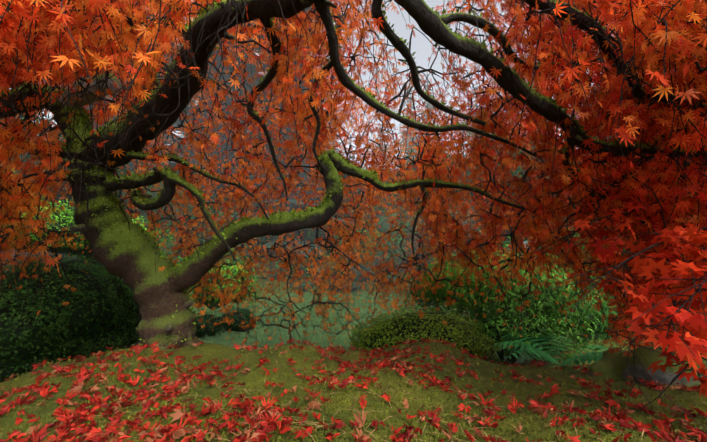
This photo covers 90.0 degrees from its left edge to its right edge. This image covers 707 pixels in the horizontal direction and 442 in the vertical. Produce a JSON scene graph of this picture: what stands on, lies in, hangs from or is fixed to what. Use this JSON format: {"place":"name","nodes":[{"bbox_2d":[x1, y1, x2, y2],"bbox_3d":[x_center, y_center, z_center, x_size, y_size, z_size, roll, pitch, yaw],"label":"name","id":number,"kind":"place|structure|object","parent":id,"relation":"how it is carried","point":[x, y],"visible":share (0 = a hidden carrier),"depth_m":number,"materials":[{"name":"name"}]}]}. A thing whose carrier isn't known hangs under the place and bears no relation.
{"place":"outdoors","nodes":[
{"label":"outdoors","id":0,"kind":"place"},
{"bbox_2d":[132,292,546,364],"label":"pond water","id":1,"kind":"structure","parent":0,"point":[259,331],"depth_m":8.17,"materials":[{"name":"green liquid"}]},
{"bbox_2d":[11,0,688,252],"label":"sky","id":2,"kind":"structure","parent":0,"point":[420,44],"materials":[{"name":"white"}]},
{"bbox_2d":[0,252,706,441],"bbox_3d":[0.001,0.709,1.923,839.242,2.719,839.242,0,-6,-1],"label":"moss ground","id":3,"kind":"structure","parent":0,"point":[45,412],"depth_m":1.23,"materials":[{"name":"green plant"}]},
{"bbox_2d":[0,253,141,382],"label":"hedge","id":4,"kind":"object","parent":3,"relation":"on","point":[101,313],"visible":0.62,"depth_m":2.42,"materials":[{"name":"green plant"}]},
{"bbox_2d":[1,0,530,260],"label":"conifer trees","id":5,"kind":"object","parent":3,"relation":"on","point":[229,100],"depth_m":22.80,"materials":[{"name":"grey plant"}]},
{"bbox_2d":[0,52,691,292],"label":"trees","id":6,"kind":"object","parent":3,"relation":"on","point":[383,223],"visible":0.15,"depth_m":17.66,"materials":[{"name":"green plant"}]},
{"bbox_2d":[0,166,704,339],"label":"garden shrubs","id":7,"kind":"object","parent":3,"relation":"on","point":[234,326],"visible":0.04,"depth_m":6.24,"materials":[{"name":"green plant"}]},
{"bbox_2d":[0,0,706,359],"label":"maple tree","id":8,"kind":"object","parent":3,"relation":"on","point":[54,20],"depth_m":1.78,"materials":[{"name":"plant"}]},
{"bbox_2d":[1,0,705,344],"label":"moss","id":9,"kind":"object","parent":8,"relation":"attached to","point":[112,177],"visible":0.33,"depth_m":1.96,"materials":[{"name":"green plant"}]},
{"bbox_2d":[0,337,706,441],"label":"fallen leaves","id":10,"kind":"object","parent":3,"relation":"on","point":[170,431],"visible":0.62,"depth_m":1.07,"materials":[{"name":"red plant"}]},
{"bbox_2d":[383,252,436,273],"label":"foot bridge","id":11,"kind":"structure","parent":3,"relation":"on","point":[409,253],"depth_m":18.32,"materials":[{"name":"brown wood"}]},
{"bbox_2d":[348,305,502,364],"bbox_3d":[0.554,0.980,2.952,1.306,0.544,0.988,0,-6,-1],"label":"round shrub","id":12,"kind":"object","parent":3,"relation":"on","point":[400,328],"visible":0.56,"depth_m":2.75,"materials":[{"name":"green plant"}]},
{"bbox_2d":[390,236,634,364],"bbox_3d":[2.144,0.953,4.481,3.410,1.896,2.408,0,-6,-1],"label":"bush","id":13,"kind":"object","parent":3,"relation":"on","point":[548,323],"depth_m":4.02,"materials":[{"name":"green plant"}]},
{"bbox_2d":[488,332,608,365],"bbox_3d":[2.023,1.324,3.678,1.285,0.198,1.201,-2,-6,16],"label":"fern","id":14,"kind":"object","parent":3,"relation":"on","point":[546,355],"visible":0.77,"depth_m":3.53,"materials":[{"name":"green plant"}]},
{"bbox_2d":[526,364,577,372],"bbox_3d":[1.879,1.459,3.385,0.759,0.126,0.472,0,-6,-1],"label":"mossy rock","id":15,"kind":"object","parent":3,"relation":"on","point":[568,369],"visible":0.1,"depth_m":3.41,"materials":[{"name":"green stone"}]},
{"bbox_2d":[521,156,706,430],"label":"red maple","id":16,"kind":"object","parent":3,"relation":"on","point":[698,322],"depth_m":1.02,"materials":[{"name":"red plant"}]},
{"bbox_2d":[576,346,706,389],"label":"mossy rock","id":17,"kind":"object","parent":3,"relation":"on","point":[614,367],"visible":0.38,"depth_m":1.92,"materials":[{"name":"grey stone"}]},
{"bbox_2d":[0,341,706,441],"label":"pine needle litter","id":18,"kind":"object","parent":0,"point":[380,411],"visible":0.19,"depth_m":1.03,"materials":[{"name":"plant"}]}
]}

